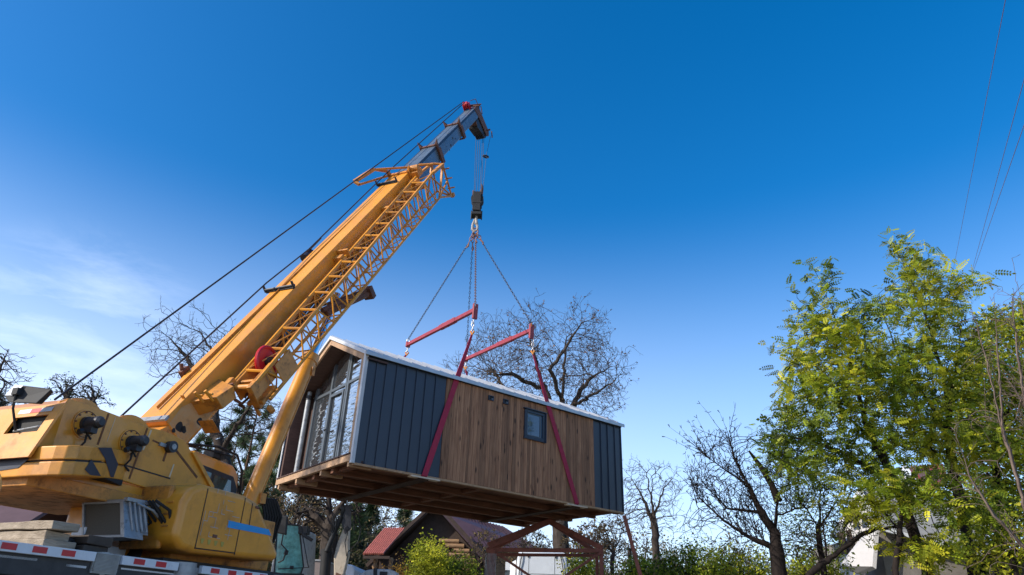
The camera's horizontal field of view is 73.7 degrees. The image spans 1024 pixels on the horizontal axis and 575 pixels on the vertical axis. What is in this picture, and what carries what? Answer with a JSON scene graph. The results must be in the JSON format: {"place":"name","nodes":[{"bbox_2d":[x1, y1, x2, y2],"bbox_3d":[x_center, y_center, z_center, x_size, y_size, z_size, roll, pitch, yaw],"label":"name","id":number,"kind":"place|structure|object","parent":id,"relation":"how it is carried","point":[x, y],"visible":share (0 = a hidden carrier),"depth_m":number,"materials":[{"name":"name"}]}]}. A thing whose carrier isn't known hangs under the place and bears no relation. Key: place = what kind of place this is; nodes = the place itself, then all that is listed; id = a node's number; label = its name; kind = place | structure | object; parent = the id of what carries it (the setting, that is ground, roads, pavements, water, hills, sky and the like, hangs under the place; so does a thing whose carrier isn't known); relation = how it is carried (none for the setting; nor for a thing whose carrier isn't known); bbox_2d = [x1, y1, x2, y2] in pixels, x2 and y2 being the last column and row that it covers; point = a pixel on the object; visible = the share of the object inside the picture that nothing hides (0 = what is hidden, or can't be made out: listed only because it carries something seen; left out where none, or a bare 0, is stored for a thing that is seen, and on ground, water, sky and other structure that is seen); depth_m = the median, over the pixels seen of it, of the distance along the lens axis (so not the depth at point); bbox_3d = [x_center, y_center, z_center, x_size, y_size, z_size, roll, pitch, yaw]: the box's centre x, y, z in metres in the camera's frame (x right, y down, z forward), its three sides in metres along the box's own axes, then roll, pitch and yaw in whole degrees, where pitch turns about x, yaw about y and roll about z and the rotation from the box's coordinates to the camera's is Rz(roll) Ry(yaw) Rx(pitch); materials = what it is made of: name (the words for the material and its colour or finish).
{"place":"outdoors","nodes":[
{"label":"outdoors","id":0,"kind":"place"},
{"bbox_2d":[0,392,9,406],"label":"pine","id":1,"kind":"object","parent":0,"point":[1,396],"visible":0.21,"depth_m":20.53,"materials":[{"name":"green plant"}]},
{"bbox_2d":[314,559,333,574],"bbox_3d":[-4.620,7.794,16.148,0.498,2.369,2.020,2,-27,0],"label":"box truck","id":2,"kind":"object","parent":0,"point":[317,566],"visible":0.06,"depth_m":15.77,"materials":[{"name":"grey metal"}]},
{"bbox_2d":[319,505,360,574],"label":"loader crane","id":3,"kind":"object","parent":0,"point":[342,555],"visible":1,"depth_m":14.89,"materials":[{"name":"beige paint"}]},
{"bbox_2d":[0,0,1023,574],"label":"sky","id":4,"kind":"structure","parent":0,"point":[670,163],"materials":[{"name":"blue"}]},
{"bbox_2d":[813,491,1023,574],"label":"house","id":5,"kind":"structure","parent":0,"point":[870,561],"depth_m":17.83,"materials":[{"name":"white paint"}]},
{"bbox_2d":[837,532,847,553],"bbox_3d":[9.458,7.309,19.540,0.030,0.600,0.327,5,-27,-7],"label":"window","id":6,"kind":"structure","parent":5,"relation":"in","point":[844,541],"depth_m":19.51,"materials":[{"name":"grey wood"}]},
{"bbox_2d":[846,530,853,551],"bbox_3d":[9.518,7.140,19.203,0.030,0.600,0.218,5,-27,-7],"label":"window","id":7,"kind":"structure","parent":5,"relation":"in","point":[850,548],"depth_m":19.20,"materials":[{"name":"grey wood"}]},
{"bbox_2d":[937,0,1005,351],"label":"overhead wire","id":8,"kind":"object","parent":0,"point":[982,119],"visible":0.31,"depth_m":23.64,"materials":[{"name":"black metal"}]},
{"bbox_2d":[957,126,1023,316],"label":"overhead wire","id":9,"kind":"object","parent":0,"point":[1000,193],"visible":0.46,"depth_m":22.15,"materials":[{"name":"black metal"}]},
{"bbox_2d":[963,80,1023,302],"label":"overhead wire","id":10,"kind":"object","parent":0,"point":[1000,166],"visible":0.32,"depth_m":22.27,"materials":[{"name":"black metal"}]},
{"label":"ground","id":11,"kind":"structure","parent":0,"visible":0},
{"bbox_2d":[0,345,35,406],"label":"bare tree","id":12,"kind":"object","parent":11,"relation":"on","point":[3,361],"visible":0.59,"depth_m":16.02,"materials":[{"name":"brown plant"}]},
{"bbox_2d":[0,505,67,522],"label":"house","id":13,"kind":"structure","parent":11,"relation":"on","point":[9,514],"depth_m":17.56,"materials":[{"name":"brown tile"}]},
{"bbox_2d":[44,371,87,399],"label":"airy tree","id":14,"kind":"object","parent":11,"relation":"on","point":[69,393],"visible":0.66,"depth_m":26.72,"materials":[{"name":"brown plant"}]},
{"bbox_2d":[75,373,115,406],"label":"airy tree","id":15,"kind":"object","parent":11,"relation":"on","point":[93,398],"visible":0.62,"depth_m":26.68,"materials":[{"name":"brown plant"}]},
{"bbox_2d":[191,431,213,453],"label":"pine","id":16,"kind":"object","parent":11,"relation":"on","point":[199,439],"visible":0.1,"depth_m":37.64,"materials":[{"name":"green plant"}]},
{"bbox_2d":[132,295,281,493],"bbox_3d":[-10.039,5.705,21.620,5.464,10.896,5.311,2,-27,0],"label":"bare oak","id":17,"kind":"object","parent":11,"relation":"on","point":[219,441],"visible":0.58,"depth_m":22.20,"materials":[{"name":"brown plant"}]},
{"bbox_2d":[212,414,256,492],"bbox_3d":[-14.591,11.707,34.328,3.186,11.325,2.729,11,-28,-17],"label":"pine","id":18,"kind":"object","parent":11,"relation":"on","point":[244,459],"visible":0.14,"depth_m":35.95,"materials":[{"name":"green plant"}]},
{"bbox_2d":[0,99,492,574],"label":"mobile crane","id":19,"kind":"object","parent":11,"relation":"on","point":[149,491],"visible":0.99,"depth_m":8.61,"materials":[{"name":"yellow paint"}]},
{"bbox_2d":[5,539,75,548],"bbox_3d":[-5.190,2.580,6.789,1.914,0.100,0.355,-8,-28,19],"label":"timber baulk","id":20,"kind":"object","parent":19,"relation":"on","point":[58,543],"visible":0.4,"depth_m":6.44,"materials":[{"name":"beige wood"}]},
{"bbox_2d":[0,530,69,541],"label":"timber baulk","id":21,"kind":"object","parent":20,"relation":"on","point":[45,534],"visible":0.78,"depth_m":6.53,"materials":[{"name":"beige wood"}]},
{"bbox_2d":[0,520,79,532],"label":"timber baulk","id":22,"kind":"object","parent":21,"relation":"on","point":[55,526],"visible":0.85,"depth_m":6.55,"materials":[{"name":"beige wood"}]},
{"bbox_2d":[75,545,107,551],"bbox_3d":[-4.911,2.733,7.073,1.612,0.100,0.314,-8,-28,19],"label":"timber baulk","id":23,"kind":"object","parent":19,"relation":"on","point":[91,548],"visible":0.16,"depth_m":6.78,"materials":[{"name":"wood"}]},
{"bbox_2d":[69,535,113,547],"bbox_3d":[-4.889,2.652,7.119,1.642,0.105,0.296,-8,-28,19],"label":"timber baulk","id":24,"kind":"object","parent":23,"relation":"on","point":[93,540],"visible":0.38,"depth_m":6.81,"materials":[{"name":"wood"}]},
{"bbox_2d":[470,136,490,231],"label":"hook block","id":25,"kind":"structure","parent":19,"relation":"hanging from","point":[477,200],"depth_m":20.63,"materials":[{"name":"black metal"}]},
{"bbox_2d":[471,227,478,237],"bbox_3d":[-1.096,-1.622,20.256,0.219,0.374,0.105,2,-27,0],"label":"master link","id":26,"kind":"object","parent":25,"relation":"hanging from","point":[476,234],"visible":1,"depth_m":20.22,"materials":[{"name":"silver metal"}]},
{"bbox_2d":[406,235,473,340],"bbox_3d":[-2.090,0.067,19.992,2.188,3.115,0.076,-14,-31,29],"label":"load chain","id":27,"kind":"object","parent":26,"relation":"hanging from","point":[467,245],"visible":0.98,"depth_m":20.02,"materials":[{"name":"metal"}]},
{"bbox_2d":[466,236,473,355],"bbox_3d":[-1.279,0.361,20.551,0.109,2.960,2.494,3,-27,-3],"label":"load chain","id":28,"kind":"object","parent":26,"relation":"hanging from","point":[472,248],"visible":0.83,"depth_m":20.44,"materials":[{"name":"metal"}]},
{"bbox_2d":[474,236,477,306],"bbox_3d":[-0.983,-0.484,18.409,0.107,3.528,2.435,4,-27,-5],"label":"load chain","id":29,"kind":"object","parent":26,"relation":"hanging from","point":[475,279],"visible":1,"depth_m":18.20,"materials":[{"name":"metal"}]},
{"bbox_2d":[405,303,477,347],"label":"spreader beam","id":30,"kind":"structure","parent":29,"relation":"hanging from","point":[473,311],"depth_m":17.68,"materials":[{"name":"red metal"}]},
{"bbox_2d":[421,319,474,476],"bbox_3d":[-1.400,2.375,15.340,1.122,3.924,0.112,20,-32,-31],"label":"lifting strap","id":31,"kind":"object","parent":30,"relation":"hanging from","point":[430,457],"visible":1,"depth_m":15.05,"materials":[{"name":"fabric"}]},
{"bbox_2d":[478,235,531,326],"bbox_3d":[-0.246,-0.221,18.928,2.071,3.587,0.091,-18,-33,33],"label":"load chain","id":32,"kind":"object","parent":26,"relation":"hanging from","point":[505,280],"visible":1,"depth_m":18.82,"materials":[{"name":"metal"}]},
{"bbox_2d":[465,324,533,361],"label":"spreader beam","id":33,"kind":"structure","parent":32,"relation":"hanging from","point":[509,339],"depth_m":18.73,"materials":[{"name":"red metal"}]},
{"bbox_2d":[530,339,578,504],"bbox_3d":[1.050,3.333,17.051,1.660,3.938,0.114,24,-34,-37],"label":"lifting strap","id":34,"kind":"object","parent":33,"relation":"hanging from","point":[563,457],"visible":1,"depth_m":16.92,"materials":[{"name":"fabric"}]},
{"bbox_2d":[230,399,277,493],"bbox_3d":[-13.063,10.486,32.638,3.436,12.074,2.956,-13,-30,26],"label":"pine","id":35,"kind":"object","parent":11,"relation":"on","point":[246,443],"visible":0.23,"depth_m":34.05,"materials":[{"name":"green plant"}]},
{"bbox_2d":[241,431,281,507],"bbox_3d":[-11.228,10.729,30.271,2.718,9.611,2.254,-18,-33,34],"label":"pine","id":36,"kind":"object","parent":11,"relation":"on","point":[247,475],"visible":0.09,"depth_m":31.53,"materials":[{"name":"green plant"}]},
{"bbox_2d":[259,467,288,570],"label":"pine","id":37,"kind":"object","parent":11,"relation":"on","point":[273,475],"visible":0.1,"depth_m":29.14,"materials":[{"name":"green plant"}]},
{"bbox_2d":[267,471,301,570],"bbox_3d":[-10.955,11.788,30.831,2.488,8.232,2.590,2,-27,0],"label":"pine","id":38,"kind":"object","parent":11,"relation":"on","point":[289,507],"visible":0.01,"depth_m":31.61,"materials":[{"name":"green plant"}]},
{"bbox_2d":[271,516,315,574],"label":"truck","id":39,"kind":"object","parent":11,"relation":"on","point":[295,545],"visible":0.81,"depth_m":13.09,"materials":[{"name":"teal metal"}]},
{"bbox_2d":[264,478,340,562],"bbox_3d":[-7.202,8.953,22.433,2.744,5.965,3.633,2,-27,0],"label":"bare tree","id":40,"kind":"object","parent":11,"relation":"on","point":[298,501],"visible":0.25,"depth_m":22.96,"materials":[{"name":"brown plant"}]},
{"bbox_2d":[296,494,325,558],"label":"pine","id":41,"kind":"object","parent":11,"relation":"on","point":[316,549],"visible":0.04,"depth_m":33.95,"materials":[{"name":"green plant"}]},
{"bbox_2d":[291,496,365,562],"bbox_3d":[-5.175,7.512,18.691,2.146,5.320,2.549,2,-27,0],"label":"bare tree","id":42,"kind":"object","parent":11,"relation":"on","point":[322,523],"visible":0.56,"depth_m":18.92,"materials":[{"name":"brown plant"}]},
{"bbox_2d":[338,519,357,563],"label":"spruce","id":43,"kind":"object","parent":11,"relation":"on","point":[351,537],"visible":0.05,"depth_m":46.91,"materials":[{"name":"green plant"}]},
{"bbox_2d":[345,564,364,574],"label":"van","id":44,"kind":"object","parent":11,"relation":"on","point":[352,570],"visible":0.36,"depth_m":22.22,"materials":[{"name":"white paint"}]},
{"bbox_2d":[348,501,372,567],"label":"spruce","id":45,"kind":"object","parent":11,"relation":"on","point":[363,518],"visible":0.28,"depth_m":49.21,"materials":[{"name":"green plant"}]},
{"bbox_2d":[350,504,382,568],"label":"spruce","id":46,"kind":"object","parent":11,"relation":"on","point":[370,509],"visible":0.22,"depth_m":53.29,"materials":[{"name":"green plant"}]},
{"bbox_2d":[359,568,398,574],"bbox_3d":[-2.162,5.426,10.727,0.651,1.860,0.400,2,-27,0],"label":"car","id":47,"kind":"object","parent":11,"relation":"on","point":[374,571],"visible":1,"depth_m":10.98,"materials":[{"name":"grey metal"}]},
{"bbox_2d":[382,552,408,574],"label":"bush","id":48,"kind":"object","parent":11,"relation":"on","point":[403,573],"visible":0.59,"depth_m":24.98,"materials":[{"name":"green plant"}]},
{"bbox_2d":[394,509,415,527],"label":"spruce","id":49,"kind":"object","parent":11,"relation":"on","point":[407,515],"visible":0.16,"depth_m":57.24,"materials":[{"name":"green plant"}]},
{"bbox_2d":[363,512,486,574],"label":"log house","id":50,"kind":"structure","parent":11,"relation":"on","point":[386,545],"depth_m":29.87,"materials":[{"name":"brown wood"}]},
{"bbox_2d":[401,527,465,574],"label":"bush","id":51,"kind":"object","parent":11,"relation":"on","point":[430,557],"visible":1,"depth_m":21.77,"materials":[{"name":"green plant"}]},
{"bbox_2d":[438,548,483,574],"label":"bush","id":52,"kind":"object","parent":11,"relation":"on","point":[462,567],"visible":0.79,"depth_m":22.89,"materials":[{"name":"green plant"}]},
{"bbox_2d":[460,527,516,574],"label":"bare tree","id":53,"kind":"object","parent":11,"relation":"on","point":[482,547],"visible":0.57,"depth_m":25.11,"materials":[{"name":"brown plant"}]},
{"bbox_2d":[451,516,532,574],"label":"house","id":54,"kind":"structure","parent":11,"relation":"on","point":[468,526],"depth_m":34.63,"materials":[{"name":"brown wood"}]},
{"bbox_2d":[505,527,552,561],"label":"bare tree","id":55,"kind":"object","parent":11,"relation":"on","point":[539,535],"visible":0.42,"depth_m":27.92,"materials":[{"name":"brown plant"}]},
{"bbox_2d":[505,552,567,574],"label":"truck","id":56,"kind":"object","parent":11,"relation":"on","point":[539,565],"visible":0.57,"depth_m":22.34,"materials":[{"name":"grey metal"}]},
{"bbox_2d":[441,287,638,568],"bbox_3d":[0.936,7.314,27.679,8.826,14.132,8.477,2,-27,0],"label":"bare oak","id":57,"kind":"object","parent":11,"relation":"on","point":[557,535],"visible":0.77,"depth_m":28.67,"materials":[{"name":"brown plant"}]},
{"bbox_2d":[485,518,603,574],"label":"steel frame","id":58,"kind":"object","parent":11,"relation":"on","point":[493,549],"visible":1,"depth_m":17.99,"materials":[{"name":"red metal"}]},
{"bbox_2d":[260,492,831,574],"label":"wood","id":59,"kind":"object","parent":11,"relation":"on","point":[386,516],"visible":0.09,"depth_m":49.21,"materials":[{"name":"green plant"}]},
{"bbox_2d":[556,544,620,574],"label":"bush","id":60,"kind":"object","parent":11,"relation":"on","point":[582,569],"visible":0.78,"depth_m":20.13,"materials":[{"name":"green plant"}]},
{"bbox_2d":[558,518,624,574],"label":"bare tree","id":61,"kind":"object","parent":11,"relation":"on","point":[598,530],"visible":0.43,"depth_m":24.39,"materials":[{"name":"brown plant"}]},
{"bbox_2d":[589,514,645,574],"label":"bare tree","id":62,"kind":"object","parent":11,"relation":"on","point":[614,540],"visible":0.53,"depth_m":27.16,"materials":[{"name":"brown plant"}]},
{"bbox_2d":[627,548,631,570],"bbox_3d":[4.152,11.043,23.617,0.180,3.795,0.180,2,-27,0],"label":"post","id":63,"kind":"object","parent":11,"relation":"on","point":[629,549],"visible":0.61,"depth_m":24.33,"materials":[{"name":"grey wood"}]},
{"bbox_2d":[622,515,641,574],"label":"slanting pole","id":64,"kind":"object","parent":11,"relation":"on","point":[635,557],"visible":1,"depth_m":16.94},
{"bbox_2d":[605,548,677,574],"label":"bush","id":65,"kind":"object","parent":11,"relation":"on","point":[642,567],"visible":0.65,"depth_m":18.30,"materials":[{"name":"green plant"}]},
{"bbox_2d":[604,453,686,573],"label":"bare tree","id":66,"kind":"object","parent":11,"relation":"on","point":[655,532],"visible":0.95,"depth_m":24.09,"materials":[{"name":"brown plant"}]},
{"bbox_2d":[644,531,737,574],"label":"bush","id":67,"kind":"object","parent":11,"relation":"on","point":[680,570],"visible":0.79,"depth_m":17.39,"materials":[{"name":"green plant"}]},
{"bbox_2d":[690,540,786,574],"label":"bush","id":68,"kind":"object","parent":11,"relation":"on","point":[730,563],"visible":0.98,"depth_m":15.59,"materials":[{"name":"green plant"}]},
{"bbox_2d":[662,401,844,574],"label":"fruit tree","id":69,"kind":"object","parent":11,"relation":"on","point":[778,563],"visible":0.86,"depth_m":13.57,"materials":[{"name":"brown plant"}]},
{"bbox_2d":[769,537,867,574],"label":"bush","id":70,"kind":"object","parent":11,"relation":"on","point":[831,569],"visible":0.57,"depth_m":14.70,"materials":[{"name":"green plant"}]},
{"bbox_2d":[761,448,878,574],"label":"leafy tree","id":71,"kind":"object","parent":11,"relation":"on","point":[820,553],"visible":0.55,"depth_m":14.35,"materials":[{"name":"green plant"}]},
{"bbox_2d":[744,256,938,574],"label":"locust tree","id":72,"kind":"object","parent":11,"relation":"on","point":[839,376],"visible":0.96,"depth_m":13.02,"materials":[{"name":"green plant"}]},
{"bbox_2d":[774,478,940,574],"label":"bare tree","id":73,"kind":"object","parent":11,"relation":"on","point":[819,566],"visible":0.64,"depth_m":12.31,"materials":[{"name":"brown plant"}]},
{"bbox_2d":[828,457,1011,574],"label":"leafy tree","id":74,"kind":"object","parent":11,"relation":"on","point":[905,490],"visible":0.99,"depth_m":11.43,"materials":[{"name":"green plant"}]},
{"bbox_2d":[849,226,1020,574],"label":"locust tree","id":75,"kind":"object","parent":11,"relation":"on","point":[936,413],"visible":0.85,"depth_m":14.24,"materials":[{"name":"green plant"}]},
{"bbox_2d":[886,464,987,544],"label":"house","id":76,"kind":"structure","parent":11,"relation":"on","point":[909,470],"depth_m":23.36,"materials":[{"name":"white tile"}]},
{"bbox_2d":[932,292,1023,574],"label":"leafy tree","id":77,"kind":"object","parent":11,"relation":"on","point":[1015,440],"visible":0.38,"depth_m":16.00,"materials":[{"name":"green plant"}]},
{"bbox_2d":[939,254,1023,574],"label":"bare tree","id":78,"kind":"object","parent":11,"relation":"on","point":[1000,419],"visible":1,"depth_m":8.71,"materials":[{"name":"brown plant"}]},
{"bbox_2d":[942,497,1023,574],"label":"bush","id":79,"kind":"object","parent":11,"relation":"on","point":[1008,556],"visible":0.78,"depth_m":11.45,"materials":[{"name":"green plant"}]},
{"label":"lifting strap","id":80,"kind":"object","parent":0,"visible":0},
{"bbox_2d":[275,335,624,526],"bbox_3d":[-1.279,3.823,17.507,7.880,3.362,4.023,22,-33,-33],"label":"modular cabin","id":81,"kind":"object","parent":80,"relation":"hanging from","point":[364,425],"visible":0.99,"depth_m":15.84,"materials":[{"name":"brown wood"}]},
{"bbox_2d":[320,389,344,461],"bbox_3d":[-4.106,3.210,15.493,0.103,1.750,0.700,22,-33,-33],"label":"door","id":82,"kind":"structure","parent":81,"relation":"in","point":[332,396],"depth_m":15.60,"materials":[{"name":"grey metal"}]},
{"bbox_2d":[523,407,547,442],"bbox_3d":[0.559,3.351,16.592,0.730,0.750,0.090,22,-33,-33],"label":"window","id":83,"kind":"structure","parent":81,"relation":"in","point":[535,421],"depth_m":16.61,"materials":[{"name":"black glass"}]}
]}

